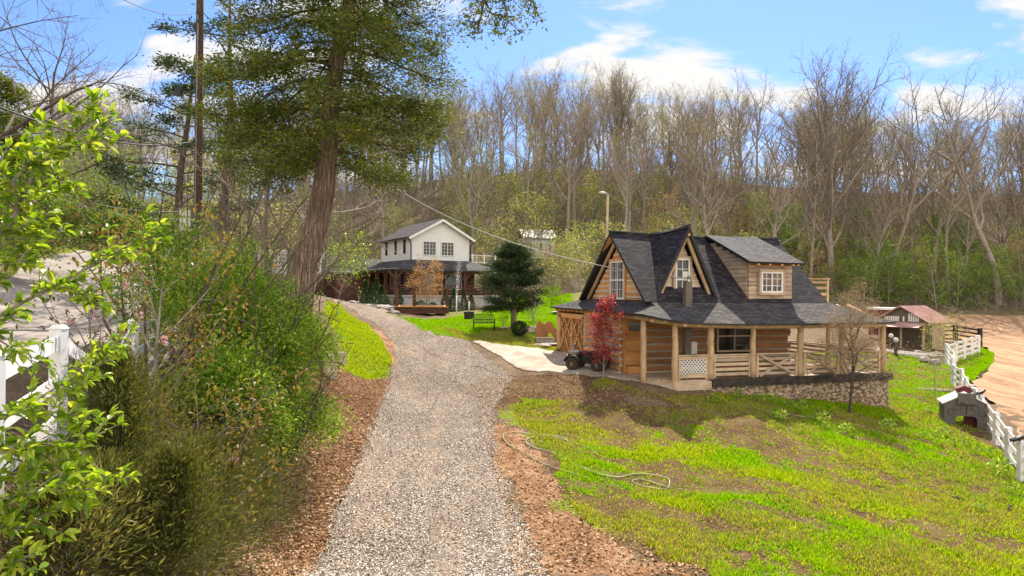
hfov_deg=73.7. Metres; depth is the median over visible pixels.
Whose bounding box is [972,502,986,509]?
weed
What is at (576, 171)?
bare tree
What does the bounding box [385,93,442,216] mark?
bare tree
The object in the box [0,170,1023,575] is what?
ground
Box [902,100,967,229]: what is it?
bare tree
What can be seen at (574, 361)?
quad bike
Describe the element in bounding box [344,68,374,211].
bare tree
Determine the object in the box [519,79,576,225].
bare tree
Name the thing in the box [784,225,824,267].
sapling
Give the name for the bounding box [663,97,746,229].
bare tree
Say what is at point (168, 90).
evergreen tree
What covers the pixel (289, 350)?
green shrub
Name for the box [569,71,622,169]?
bare tree
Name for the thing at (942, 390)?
fallen log
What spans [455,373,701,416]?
soil litter
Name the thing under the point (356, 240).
sapling
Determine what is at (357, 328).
lawn grass
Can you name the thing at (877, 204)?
bare tree
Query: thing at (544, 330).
slab sculpture
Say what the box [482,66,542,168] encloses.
bare tree
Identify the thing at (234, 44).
power cable
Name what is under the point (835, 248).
sapling
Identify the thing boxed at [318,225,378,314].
young tree
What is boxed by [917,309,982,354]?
budding shrub
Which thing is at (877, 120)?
bare tree
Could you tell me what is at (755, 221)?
sapling
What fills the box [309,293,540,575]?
gravel driveway
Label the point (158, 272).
green shrub
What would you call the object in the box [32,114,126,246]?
sapling
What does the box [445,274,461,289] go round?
window
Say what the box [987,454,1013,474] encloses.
weed
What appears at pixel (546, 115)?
bare tree
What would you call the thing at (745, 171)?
bare tree
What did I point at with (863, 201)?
bare tree
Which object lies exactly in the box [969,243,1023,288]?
sapling
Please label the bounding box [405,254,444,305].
orange budding tree
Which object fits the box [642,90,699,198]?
bare tree
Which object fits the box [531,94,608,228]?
bare tree
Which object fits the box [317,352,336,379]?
rock
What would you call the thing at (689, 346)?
chimney pipe
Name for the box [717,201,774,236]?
sapling
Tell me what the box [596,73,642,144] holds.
bare tree
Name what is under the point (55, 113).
bare tree
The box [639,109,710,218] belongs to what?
bare tree
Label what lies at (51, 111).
bare tree
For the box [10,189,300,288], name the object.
bare brush
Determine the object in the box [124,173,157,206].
sapling
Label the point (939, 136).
bare tree
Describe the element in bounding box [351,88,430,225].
bare tree
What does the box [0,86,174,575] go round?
cherry tree
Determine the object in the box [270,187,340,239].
sapling
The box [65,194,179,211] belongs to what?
power cable
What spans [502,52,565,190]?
bare tree
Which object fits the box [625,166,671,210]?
sapling
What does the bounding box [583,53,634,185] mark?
bare tree
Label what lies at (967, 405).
toy playhouse
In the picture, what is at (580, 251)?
sapling
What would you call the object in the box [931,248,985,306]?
sapling
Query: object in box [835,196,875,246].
sapling
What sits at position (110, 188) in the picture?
sapling
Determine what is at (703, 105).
bare tree
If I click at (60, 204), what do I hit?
roadside shrub
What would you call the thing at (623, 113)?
bare tree
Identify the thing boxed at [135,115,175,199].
bare tree
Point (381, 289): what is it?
evergreen shrub
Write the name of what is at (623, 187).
bare tree
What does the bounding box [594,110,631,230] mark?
bare tree
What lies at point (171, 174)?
sapling
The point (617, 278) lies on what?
window
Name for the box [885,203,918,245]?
sapling
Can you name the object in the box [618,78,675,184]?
bare tree
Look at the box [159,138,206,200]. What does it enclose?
bare tree
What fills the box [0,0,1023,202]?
sky
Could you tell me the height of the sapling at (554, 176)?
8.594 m
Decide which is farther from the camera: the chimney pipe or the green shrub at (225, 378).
the chimney pipe
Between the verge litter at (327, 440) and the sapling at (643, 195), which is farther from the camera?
the sapling at (643, 195)
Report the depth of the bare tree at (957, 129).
174.73 m
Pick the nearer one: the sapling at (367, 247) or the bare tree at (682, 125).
the sapling at (367, 247)
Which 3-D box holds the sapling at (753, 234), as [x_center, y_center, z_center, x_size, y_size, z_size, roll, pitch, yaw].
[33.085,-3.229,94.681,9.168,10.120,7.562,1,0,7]
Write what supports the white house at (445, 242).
on the ground at (16, 388)
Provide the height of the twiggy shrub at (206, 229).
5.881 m
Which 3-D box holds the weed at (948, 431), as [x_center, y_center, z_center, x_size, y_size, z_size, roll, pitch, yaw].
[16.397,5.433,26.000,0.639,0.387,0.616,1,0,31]
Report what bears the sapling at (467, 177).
on the ground at (16, 388)
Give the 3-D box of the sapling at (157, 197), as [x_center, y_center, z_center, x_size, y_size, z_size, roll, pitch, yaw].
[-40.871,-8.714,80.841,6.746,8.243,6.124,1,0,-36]
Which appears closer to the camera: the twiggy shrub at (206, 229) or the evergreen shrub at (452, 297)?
the twiggy shrub at (206, 229)
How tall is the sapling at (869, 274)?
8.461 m
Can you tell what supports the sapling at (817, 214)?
on the ground at (16, 388)
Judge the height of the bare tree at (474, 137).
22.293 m
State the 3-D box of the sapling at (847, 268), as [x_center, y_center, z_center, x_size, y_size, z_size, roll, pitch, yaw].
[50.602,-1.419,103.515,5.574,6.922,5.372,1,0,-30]
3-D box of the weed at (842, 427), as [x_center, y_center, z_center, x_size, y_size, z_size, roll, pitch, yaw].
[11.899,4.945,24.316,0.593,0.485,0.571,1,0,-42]
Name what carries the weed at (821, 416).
on the ground at (16, 388)
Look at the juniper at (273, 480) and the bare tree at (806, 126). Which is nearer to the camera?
the juniper at (273, 480)
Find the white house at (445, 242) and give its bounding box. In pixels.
[315,218,502,309]
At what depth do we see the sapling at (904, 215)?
120.34 m
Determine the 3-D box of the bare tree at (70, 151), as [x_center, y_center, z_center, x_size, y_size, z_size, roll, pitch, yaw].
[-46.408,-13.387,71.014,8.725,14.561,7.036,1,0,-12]
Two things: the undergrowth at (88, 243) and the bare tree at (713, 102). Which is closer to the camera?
the undergrowth at (88, 243)
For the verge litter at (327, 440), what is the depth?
18.00 m
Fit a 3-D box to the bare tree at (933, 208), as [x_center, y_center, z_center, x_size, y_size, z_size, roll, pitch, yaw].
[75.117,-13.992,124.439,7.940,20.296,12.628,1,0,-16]
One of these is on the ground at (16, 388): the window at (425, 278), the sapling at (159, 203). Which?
the sapling at (159, 203)
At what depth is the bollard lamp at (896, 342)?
53.13 m
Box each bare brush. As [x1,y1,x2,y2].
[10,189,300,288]
[263,153,1023,327]
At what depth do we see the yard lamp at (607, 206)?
43.94 m
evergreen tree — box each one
[0,66,100,267]
[76,52,261,260]
[142,0,296,250]
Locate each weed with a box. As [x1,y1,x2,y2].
[706,392,719,402]
[732,387,742,395]
[762,391,775,401]
[771,408,789,418]
[794,399,809,411]
[814,410,831,421]
[821,421,831,428]
[838,422,854,432]
[878,417,895,429]
[917,431,926,439]
[926,428,943,441]
[933,426,951,435]
[947,435,957,443]
[961,437,971,444]
[970,445,982,452]
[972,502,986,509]
[983,445,996,455]
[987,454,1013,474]
[1001,478,1020,491]
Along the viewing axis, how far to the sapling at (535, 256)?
78.29 m
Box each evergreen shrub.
[359,279,370,303]
[363,283,375,303]
[368,278,383,303]
[373,285,388,303]
[375,294,391,305]
[393,284,403,305]
[440,287,451,309]
[449,288,460,311]
[458,289,467,310]
[466,293,476,310]
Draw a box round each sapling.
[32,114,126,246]
[50,161,103,241]
[54,135,102,199]
[58,142,148,206]
[66,136,158,205]
[69,163,129,249]
[74,188,124,210]
[115,146,165,207]
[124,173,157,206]
[136,158,232,247]
[140,176,173,219]
[145,190,175,242]
[160,132,306,248]
[191,183,268,239]
[193,180,245,237]
[202,198,256,247]
[229,204,292,259]
[247,211,299,279]
[248,197,324,277]
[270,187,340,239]
[325,208,356,252]
[341,227,373,258]
[352,233,378,258]
[363,201,411,250]
[427,146,471,185]
[436,191,491,242]
[438,176,486,216]
[438,185,458,202]
[441,203,473,232]
[450,164,486,192]
[459,214,496,254]
[466,149,508,190]
[467,172,506,214]
[471,224,511,263]
[479,169,541,235]
[481,174,532,225]
[488,185,564,245]
[497,301,510,325]
[511,241,554,289]
[520,194,570,245]
[522,167,556,211]
[522,190,561,229]
[523,134,567,176]
[525,287,543,334]
[525,291,544,320]
[529,147,566,188]
[533,233,582,297]
[534,237,583,294]
[537,157,568,192]
[541,229,603,292]
[543,160,572,202]
[544,169,567,204]
[545,165,592,211]
[551,236,583,283]
[553,222,596,291]
[563,166,615,226]
[564,152,614,209]
[564,183,615,233]
[568,215,605,272]
[585,217,625,262]
[588,215,620,240]
[596,177,636,229]
[604,173,662,228]
[621,175,659,221]
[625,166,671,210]
[635,188,698,231]
[640,212,670,231]
[646,163,677,207]
[658,203,706,235]
[659,175,681,200]
[660,221,707,235]
[683,185,739,232]
[684,167,731,215]
[691,209,723,235]
[713,228,731,236]
[715,191,769,236]
[717,158,747,205]
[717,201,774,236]
[722,232,745,236]
[729,204,787,239]
[736,230,780,240]
[740,203,780,238]
[742,190,773,223]
[743,191,790,232]
[761,211,800,248]
[772,178,822,230]
[778,201,812,246]
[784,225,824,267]
[794,192,841,246]
[794,238,825,268]
[799,246,849,290]
[800,227,863,272]
[802,216,851,267]
[816,249,854,288]
[816,263,852,301]
[826,256,861,292]
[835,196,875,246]
[840,256,890,304]
[848,232,891,271]
[851,225,911,289]
[851,236,910,295]
[860,248,912,306]
[862,213,889,236]
[869,207,927,249]
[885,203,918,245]
[890,233,938,292]
[890,237,926,275]
[895,241,971,308]
[898,260,934,302]
[914,217,963,248]
[923,210,985,262]
[923,232,964,284]
[925,207,960,247]
[929,203,979,250]
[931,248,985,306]
[942,257,982,298]
[967,226,1004,276]
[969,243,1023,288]
[969,260,1020,308]
[982,233,1023,301]
[1003,263,1023,284]
[1007,218,1023,243]
[1008,273,1023,296]
[1009,227,1023,274]
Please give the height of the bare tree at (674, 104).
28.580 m
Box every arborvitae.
[0,439,223,575]
[206,458,286,575]
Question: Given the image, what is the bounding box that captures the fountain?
[456,261,461,313]
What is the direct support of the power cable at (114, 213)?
attached to the utility pole
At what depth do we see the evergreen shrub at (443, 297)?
65.86 m
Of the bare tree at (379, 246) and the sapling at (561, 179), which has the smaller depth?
the bare tree at (379, 246)
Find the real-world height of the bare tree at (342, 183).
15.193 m
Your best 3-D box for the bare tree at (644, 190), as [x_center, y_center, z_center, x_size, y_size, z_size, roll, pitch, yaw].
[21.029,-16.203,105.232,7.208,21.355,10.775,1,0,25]
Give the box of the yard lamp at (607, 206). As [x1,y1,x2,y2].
[599,191,608,237]
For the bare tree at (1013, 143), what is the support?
on the ground at (16, 388)
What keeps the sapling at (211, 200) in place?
on the ground at (16, 388)
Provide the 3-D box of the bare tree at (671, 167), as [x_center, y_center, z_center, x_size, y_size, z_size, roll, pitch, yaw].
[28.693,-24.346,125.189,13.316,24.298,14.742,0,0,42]
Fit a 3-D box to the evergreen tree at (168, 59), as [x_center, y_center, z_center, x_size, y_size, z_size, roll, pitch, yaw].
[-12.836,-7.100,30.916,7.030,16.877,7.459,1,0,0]
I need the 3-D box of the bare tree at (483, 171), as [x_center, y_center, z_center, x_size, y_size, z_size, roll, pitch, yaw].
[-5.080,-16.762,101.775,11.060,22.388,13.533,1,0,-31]
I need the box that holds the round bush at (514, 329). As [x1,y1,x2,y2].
[510,320,529,335]
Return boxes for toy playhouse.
[937,384,991,428]
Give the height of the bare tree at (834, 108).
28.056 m
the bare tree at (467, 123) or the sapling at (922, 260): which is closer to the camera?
the sapling at (922, 260)
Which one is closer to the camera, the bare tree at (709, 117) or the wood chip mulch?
the wood chip mulch
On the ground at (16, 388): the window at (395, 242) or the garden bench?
the garden bench
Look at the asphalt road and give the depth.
25.51 m
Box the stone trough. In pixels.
[535,337,554,342]
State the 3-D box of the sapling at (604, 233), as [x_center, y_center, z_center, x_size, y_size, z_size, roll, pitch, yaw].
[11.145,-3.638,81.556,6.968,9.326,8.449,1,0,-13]
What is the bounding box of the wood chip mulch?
[154,340,390,575]
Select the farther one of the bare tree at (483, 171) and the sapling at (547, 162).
the sapling at (547, 162)
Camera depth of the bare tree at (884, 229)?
101.56 m
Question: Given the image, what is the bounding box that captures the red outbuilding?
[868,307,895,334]
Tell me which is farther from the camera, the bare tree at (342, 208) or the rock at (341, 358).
the bare tree at (342, 208)
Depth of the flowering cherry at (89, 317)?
9.20 m
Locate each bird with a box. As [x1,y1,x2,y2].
[974,389,986,394]
[1009,434,1023,441]
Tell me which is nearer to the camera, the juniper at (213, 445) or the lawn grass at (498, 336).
the juniper at (213, 445)
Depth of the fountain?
56.95 m
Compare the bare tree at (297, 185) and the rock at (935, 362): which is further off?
the bare tree at (297, 185)
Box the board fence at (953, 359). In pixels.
[945,335,980,382]
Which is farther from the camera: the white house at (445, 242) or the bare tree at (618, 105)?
the bare tree at (618, 105)
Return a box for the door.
[626,320,640,365]
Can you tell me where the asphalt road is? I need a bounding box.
[0,250,157,357]
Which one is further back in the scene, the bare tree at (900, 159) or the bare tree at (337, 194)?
the bare tree at (900, 159)
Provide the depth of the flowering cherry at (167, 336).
8.72 m
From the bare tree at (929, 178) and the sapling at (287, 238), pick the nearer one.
the sapling at (287, 238)
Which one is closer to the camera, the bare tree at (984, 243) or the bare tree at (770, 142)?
the bare tree at (984, 243)
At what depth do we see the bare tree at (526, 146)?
96.50 m
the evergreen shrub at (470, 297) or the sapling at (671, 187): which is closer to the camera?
the evergreen shrub at (470, 297)
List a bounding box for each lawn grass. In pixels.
[323,300,392,379]
[387,284,573,336]
[435,327,563,351]
[508,352,1023,575]
[956,347,993,380]
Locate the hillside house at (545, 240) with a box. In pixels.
[515,229,556,258]
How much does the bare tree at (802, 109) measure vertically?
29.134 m
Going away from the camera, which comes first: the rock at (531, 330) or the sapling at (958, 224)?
the rock at (531, 330)
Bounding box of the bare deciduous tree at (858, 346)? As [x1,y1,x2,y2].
[811,275,912,412]
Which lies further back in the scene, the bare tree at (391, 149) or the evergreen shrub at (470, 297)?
the bare tree at (391, 149)
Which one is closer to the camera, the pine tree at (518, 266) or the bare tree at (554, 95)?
the pine tree at (518, 266)
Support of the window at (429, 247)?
in the white house at (445, 242)
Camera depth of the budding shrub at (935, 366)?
35.61 m
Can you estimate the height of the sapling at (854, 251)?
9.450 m
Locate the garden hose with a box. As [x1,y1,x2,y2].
[503,432,682,489]
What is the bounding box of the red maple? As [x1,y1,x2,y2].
[586,293,629,378]
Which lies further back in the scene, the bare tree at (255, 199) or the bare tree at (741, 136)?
the bare tree at (741, 136)
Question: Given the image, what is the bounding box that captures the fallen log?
[916,388,951,391]
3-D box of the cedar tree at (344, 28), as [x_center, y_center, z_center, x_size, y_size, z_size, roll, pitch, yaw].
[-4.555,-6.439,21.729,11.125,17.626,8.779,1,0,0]
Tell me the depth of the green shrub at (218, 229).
21.75 m
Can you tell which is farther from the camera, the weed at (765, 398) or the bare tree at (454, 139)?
the bare tree at (454, 139)
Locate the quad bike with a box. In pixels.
[564,344,611,371]
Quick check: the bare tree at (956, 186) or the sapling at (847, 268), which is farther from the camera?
the bare tree at (956, 186)
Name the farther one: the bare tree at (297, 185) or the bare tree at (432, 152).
the bare tree at (432, 152)
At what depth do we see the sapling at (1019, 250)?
109.08 m
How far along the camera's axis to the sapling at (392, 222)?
97.31 m
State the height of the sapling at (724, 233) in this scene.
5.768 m
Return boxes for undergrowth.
[0,230,85,266]
[54,232,290,280]
[359,197,739,279]
[741,221,1023,309]
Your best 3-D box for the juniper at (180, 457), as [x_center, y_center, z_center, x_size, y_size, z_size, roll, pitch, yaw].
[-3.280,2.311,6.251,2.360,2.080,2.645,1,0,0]
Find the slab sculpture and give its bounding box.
[535,321,556,340]
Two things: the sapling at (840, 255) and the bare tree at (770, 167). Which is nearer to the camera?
the sapling at (840, 255)
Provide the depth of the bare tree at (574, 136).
123.17 m
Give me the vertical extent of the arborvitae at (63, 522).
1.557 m
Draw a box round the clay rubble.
[479,411,707,575]
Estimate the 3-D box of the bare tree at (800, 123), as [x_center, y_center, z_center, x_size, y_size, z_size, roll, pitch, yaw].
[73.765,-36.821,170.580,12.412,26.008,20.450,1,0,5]
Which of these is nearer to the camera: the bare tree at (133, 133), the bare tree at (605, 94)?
the bare tree at (133, 133)
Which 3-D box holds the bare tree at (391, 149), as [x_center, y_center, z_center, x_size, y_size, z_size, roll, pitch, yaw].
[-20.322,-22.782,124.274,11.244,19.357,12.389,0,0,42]
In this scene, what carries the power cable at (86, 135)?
attached to the utility pole
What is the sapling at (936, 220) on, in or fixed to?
on the ground at (16, 388)
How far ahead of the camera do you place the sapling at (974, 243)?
114.77 m
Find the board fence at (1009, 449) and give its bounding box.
[952,364,1023,481]
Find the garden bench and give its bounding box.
[473,314,494,329]
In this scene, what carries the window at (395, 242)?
in the white house at (445, 242)
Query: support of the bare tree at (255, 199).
on the ground at (16, 388)
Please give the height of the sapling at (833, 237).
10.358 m
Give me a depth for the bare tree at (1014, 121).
168.32 m
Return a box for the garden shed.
[878,305,952,349]
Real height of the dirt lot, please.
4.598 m
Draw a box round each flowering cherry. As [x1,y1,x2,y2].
[4,243,163,416]
[43,182,278,467]
[139,350,316,575]
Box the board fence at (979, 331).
[945,324,982,345]
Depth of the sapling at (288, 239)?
82.45 m
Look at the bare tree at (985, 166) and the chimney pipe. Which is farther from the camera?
the bare tree at (985, 166)
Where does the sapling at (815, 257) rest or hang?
on the ground at (16, 388)
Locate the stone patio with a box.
[473,340,672,388]
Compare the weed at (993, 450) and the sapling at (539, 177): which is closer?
the weed at (993, 450)
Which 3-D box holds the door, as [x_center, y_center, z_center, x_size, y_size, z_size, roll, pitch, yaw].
[5.270,2.362,29.462,0.800,1.960,0.110,1,0,-18]
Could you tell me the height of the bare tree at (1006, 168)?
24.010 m
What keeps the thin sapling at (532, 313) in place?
on the ground at (16, 388)
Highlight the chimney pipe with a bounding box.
[682,276,696,373]
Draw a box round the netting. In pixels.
[877,348,942,357]
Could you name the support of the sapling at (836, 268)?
on the ground at (16, 388)
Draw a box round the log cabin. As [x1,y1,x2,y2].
[551,224,895,406]
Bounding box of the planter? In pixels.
[463,301,474,318]
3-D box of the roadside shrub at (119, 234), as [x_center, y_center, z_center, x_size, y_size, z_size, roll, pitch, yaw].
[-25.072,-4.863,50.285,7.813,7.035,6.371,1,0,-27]
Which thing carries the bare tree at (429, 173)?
on the ground at (16, 388)
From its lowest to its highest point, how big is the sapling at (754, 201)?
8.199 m
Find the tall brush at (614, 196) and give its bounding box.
[251,130,1023,303]
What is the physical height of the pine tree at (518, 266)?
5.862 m
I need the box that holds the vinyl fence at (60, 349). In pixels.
[0,308,180,525]
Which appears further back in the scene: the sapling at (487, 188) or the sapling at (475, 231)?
the sapling at (487, 188)
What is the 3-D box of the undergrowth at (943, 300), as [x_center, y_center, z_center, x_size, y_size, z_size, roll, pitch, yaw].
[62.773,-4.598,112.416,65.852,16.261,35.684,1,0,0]
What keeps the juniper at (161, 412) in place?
on the ground at (16, 388)
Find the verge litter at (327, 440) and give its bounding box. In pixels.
[151,323,523,564]
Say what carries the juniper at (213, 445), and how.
on the ground at (16, 388)
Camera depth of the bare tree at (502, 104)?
151.46 m
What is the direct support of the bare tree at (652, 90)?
on the ground at (16, 388)
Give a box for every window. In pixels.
[390,274,393,288]
[394,241,396,254]
[403,239,405,253]
[404,273,408,288]
[422,273,435,289]
[423,241,435,255]
[441,242,453,255]
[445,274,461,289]
[609,258,626,299]
[672,256,691,287]
[716,328,749,351]
[758,269,784,294]
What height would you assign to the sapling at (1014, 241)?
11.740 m
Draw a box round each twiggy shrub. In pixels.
[152,186,287,282]
[164,172,365,316]
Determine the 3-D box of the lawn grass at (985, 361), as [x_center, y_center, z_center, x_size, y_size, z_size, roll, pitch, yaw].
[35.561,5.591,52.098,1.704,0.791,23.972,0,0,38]
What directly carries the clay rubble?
on the ground at (16, 388)
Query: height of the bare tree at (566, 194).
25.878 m
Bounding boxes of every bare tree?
[0,0,148,203]
[0,0,155,187]
[0,0,182,176]
[16,73,79,183]
[35,89,81,162]
[35,97,108,203]
[43,70,125,152]
[54,73,145,208]
[54,90,135,245]
[56,82,98,153]
[59,67,148,192]
[96,92,158,203]
[112,67,168,211]
[112,105,138,197]
[121,107,151,202]
[125,107,168,195]
[127,81,223,204]
[131,131,153,197]
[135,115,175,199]
[151,92,225,207]
[154,97,213,204]
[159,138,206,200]
[171,58,322,307]
[188,107,226,173]
[204,151,299,252]
[215,151,407,284]
[254,169,289,220]
[257,155,354,244]
[286,121,313,244]
[295,156,353,246]
[311,161,351,253]
[338,135,351,220]
[342,138,429,247]
[342,147,413,238]
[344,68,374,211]
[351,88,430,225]
[359,81,398,219]
[378,114,414,172]
[380,82,424,196]
[385,64,439,211]
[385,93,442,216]
[398,80,432,166]
[419,71,481,174]
[420,70,492,215]
[420,86,432,181]
[420,89,444,179]
[421,77,491,221]
[421,87,457,183]
[424,82,450,179]
[432,97,459,176]
[435,119,507,262]
[436,107,516,246]
[436,108,473,203]
[442,78,470,164]
[444,88,491,191]
[447,89,509,195]
[452,81,493,207]
[455,53,539,175]
[468,98,524,173]
[473,80,505,162]
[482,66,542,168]
[483,97,515,215]
[484,79,516,172]
[497,112,547,227]
[501,88,561,201]
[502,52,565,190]
[503,90,543,186]
[508,76,560,189]
[517,86,608,233]
[518,71,568,160]
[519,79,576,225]
[525,84,558,203]
[526,55,576,172]
[526,58,600,174]
[529,73,610,204]
[531,86,603,244]
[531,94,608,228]
[542,104,599,208]
[548,74,574,151]
[548,79,604,227]
[555,59,601,187]
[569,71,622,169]
[573,91,609,206]
[576,72,606,173]
[580,118,683,231]
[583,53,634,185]
[583,72,650,164]
[584,70,652,183]
[592,54,625,155]
[592,56,653,217]
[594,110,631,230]
[595,115,655,230]
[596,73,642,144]
[598,94,660,213]
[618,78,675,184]
[620,119,672,232]
[623,115,668,232]
[624,79,676,178]
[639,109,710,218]
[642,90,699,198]
[642,94,700,217]
[649,85,680,165]
[651,95,760,234]
[651,121,760,235]
[653,88,712,179]
[653,109,702,224]
[654,80,685,133]
[663,97,714,225]
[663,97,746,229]
[664,103,706,149]
[670,84,707,142]
[683,82,717,153]
[685,130,719,235]
[686,106,731,223]
[686,118,765,236]
[688,76,731,164]
[689,96,724,159]
[691,88,718,137]
[693,98,739,218]
[703,68,783,230]
[703,87,734,158]
[710,80,757,181]
[712,89,767,180]
[717,91,751,169]
[723,140,762,235]
[734,134,832,243]
[737,65,808,189]
[739,139,790,232]
[740,139,789,230]
[743,94,803,204]
[755,29,912,293]
[771,39,883,261]
[772,89,834,216]
[775,104,821,200]
[777,85,840,172]
[783,123,822,177]
[784,95,816,188]
[785,99,814,175]
[785,99,878,183]
[786,151,859,280]
[793,96,846,172]
[795,129,853,275]
[796,94,835,189]
[801,89,881,202]
[802,106,867,221]
[810,140,862,262]
[811,76,856,183]
[813,133,896,266]
[835,83,890,196]
[835,135,905,293]
[836,152,877,255]
[837,111,903,238]
[844,94,883,197]
[844,100,891,189]
[844,171,924,302]
[848,92,890,179]
[852,44,1023,304]
[854,138,904,226]
[859,109,926,218]
[863,130,942,276]
[864,45,1015,291]
[868,124,885,201]
[871,69,982,284]
[873,117,927,242]
[873,159,934,253]
[875,123,909,194]
[877,94,933,201]
[879,112,912,198]
[896,95,983,189]
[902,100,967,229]
[903,141,953,241]
[912,162,954,248]
[913,142,1012,269]
[920,104,1001,211]
[923,144,990,299]
[925,150,1008,289]
[927,107,983,184]
[935,124,1006,248]
[940,115,973,206]
[949,112,984,168]
[954,133,1023,292]
[958,153,1022,266]
[959,119,994,195]
[959,128,1016,247]
[974,120,1018,218]
[977,94,1020,177]
[977,122,1013,186]
[980,111,1015,191]
[988,81,1023,247]
[992,105,1023,177]
[993,175,1022,223]
[999,114,1023,174]
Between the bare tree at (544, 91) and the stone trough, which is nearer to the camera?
the stone trough
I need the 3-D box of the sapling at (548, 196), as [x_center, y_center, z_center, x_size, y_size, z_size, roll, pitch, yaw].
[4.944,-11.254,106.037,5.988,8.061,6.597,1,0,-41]
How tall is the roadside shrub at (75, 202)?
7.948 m
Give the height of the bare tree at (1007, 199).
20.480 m
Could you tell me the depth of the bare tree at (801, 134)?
138.89 m
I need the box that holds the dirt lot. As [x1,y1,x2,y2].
[854,314,1023,434]
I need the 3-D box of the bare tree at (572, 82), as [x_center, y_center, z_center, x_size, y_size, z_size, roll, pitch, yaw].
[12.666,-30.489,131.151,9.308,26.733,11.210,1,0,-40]
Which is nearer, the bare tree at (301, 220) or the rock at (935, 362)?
the bare tree at (301, 220)
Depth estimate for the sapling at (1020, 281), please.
101.19 m
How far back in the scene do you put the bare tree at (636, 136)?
123.06 m
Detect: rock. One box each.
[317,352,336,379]
[337,351,346,364]
[387,310,400,313]
[522,326,535,332]
[533,343,551,346]
[919,356,930,362]
[929,358,940,364]
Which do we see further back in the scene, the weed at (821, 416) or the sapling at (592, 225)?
the sapling at (592, 225)
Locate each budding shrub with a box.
[915,338,960,396]
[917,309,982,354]
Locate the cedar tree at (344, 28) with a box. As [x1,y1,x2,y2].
[176,0,547,342]
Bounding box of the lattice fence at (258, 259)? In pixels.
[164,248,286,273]
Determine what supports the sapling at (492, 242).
on the ground at (16, 388)
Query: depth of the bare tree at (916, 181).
105.03 m
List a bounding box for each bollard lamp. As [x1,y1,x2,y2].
[888,334,893,348]
[893,337,898,355]
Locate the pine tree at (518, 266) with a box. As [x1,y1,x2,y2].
[471,240,553,327]
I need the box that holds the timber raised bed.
[394,288,448,313]
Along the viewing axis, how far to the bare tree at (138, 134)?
136.75 m
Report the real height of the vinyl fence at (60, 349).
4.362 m
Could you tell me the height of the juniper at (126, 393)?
2.549 m
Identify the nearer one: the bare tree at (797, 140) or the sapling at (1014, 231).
the sapling at (1014, 231)
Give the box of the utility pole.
[174,0,203,288]
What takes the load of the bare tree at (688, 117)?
on the ground at (16, 388)
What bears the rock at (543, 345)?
on the ground at (16, 388)
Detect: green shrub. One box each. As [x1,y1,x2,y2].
[28,108,298,403]
[90,122,390,353]
[103,126,343,396]
[152,284,339,439]
[157,152,272,310]
[169,223,343,413]
[206,226,380,396]
[219,363,340,485]
[229,318,354,467]
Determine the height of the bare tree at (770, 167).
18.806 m
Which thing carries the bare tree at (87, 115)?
on the ground at (16, 388)
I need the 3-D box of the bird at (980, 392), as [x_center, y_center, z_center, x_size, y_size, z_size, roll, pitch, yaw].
[20.034,4.454,29.192,0.517,0.267,0.162,1,0,0]
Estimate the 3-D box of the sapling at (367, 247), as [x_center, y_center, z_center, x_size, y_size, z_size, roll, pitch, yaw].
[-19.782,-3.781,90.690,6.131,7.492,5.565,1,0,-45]
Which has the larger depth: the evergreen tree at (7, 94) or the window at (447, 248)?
the window at (447, 248)
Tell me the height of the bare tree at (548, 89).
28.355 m
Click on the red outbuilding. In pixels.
(885, 309)
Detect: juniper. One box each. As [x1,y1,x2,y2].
[11,438,197,575]
[17,329,260,556]
[22,360,250,469]
[70,426,278,575]
[109,417,309,572]
[158,405,354,575]
[171,325,279,427]
[248,443,330,532]
[287,296,357,384]
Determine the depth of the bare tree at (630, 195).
100.41 m
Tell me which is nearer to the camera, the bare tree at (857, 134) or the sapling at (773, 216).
the sapling at (773, 216)
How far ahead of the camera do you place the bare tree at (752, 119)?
157.21 m
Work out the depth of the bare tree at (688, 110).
173.62 m
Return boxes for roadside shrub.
[0,167,94,252]
[37,165,107,222]
[60,173,153,246]
[115,178,210,257]
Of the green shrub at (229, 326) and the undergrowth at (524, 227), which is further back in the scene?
the undergrowth at (524, 227)
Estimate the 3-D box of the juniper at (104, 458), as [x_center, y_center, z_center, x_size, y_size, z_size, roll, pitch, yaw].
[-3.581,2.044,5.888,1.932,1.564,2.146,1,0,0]
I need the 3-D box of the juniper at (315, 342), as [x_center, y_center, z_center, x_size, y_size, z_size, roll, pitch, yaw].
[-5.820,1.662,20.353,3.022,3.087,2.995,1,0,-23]
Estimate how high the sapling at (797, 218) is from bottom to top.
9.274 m
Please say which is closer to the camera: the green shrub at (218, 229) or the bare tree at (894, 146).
the green shrub at (218, 229)
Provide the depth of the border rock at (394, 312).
50.32 m
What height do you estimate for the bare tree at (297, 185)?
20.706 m
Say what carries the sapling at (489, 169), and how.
on the ground at (16, 388)
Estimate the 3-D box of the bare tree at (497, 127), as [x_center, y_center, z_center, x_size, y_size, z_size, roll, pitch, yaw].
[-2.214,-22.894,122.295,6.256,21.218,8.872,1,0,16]
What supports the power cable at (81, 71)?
attached to the utility pole
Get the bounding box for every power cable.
[0,17,193,100]
[0,106,194,145]
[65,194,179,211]
[65,199,178,218]
[125,0,197,14]
[204,13,389,183]
[398,189,687,279]
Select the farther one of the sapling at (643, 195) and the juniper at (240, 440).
the sapling at (643, 195)
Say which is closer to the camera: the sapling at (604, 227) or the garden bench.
the garden bench
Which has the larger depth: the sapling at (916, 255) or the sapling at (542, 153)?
the sapling at (542, 153)
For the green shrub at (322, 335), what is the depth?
18.26 m

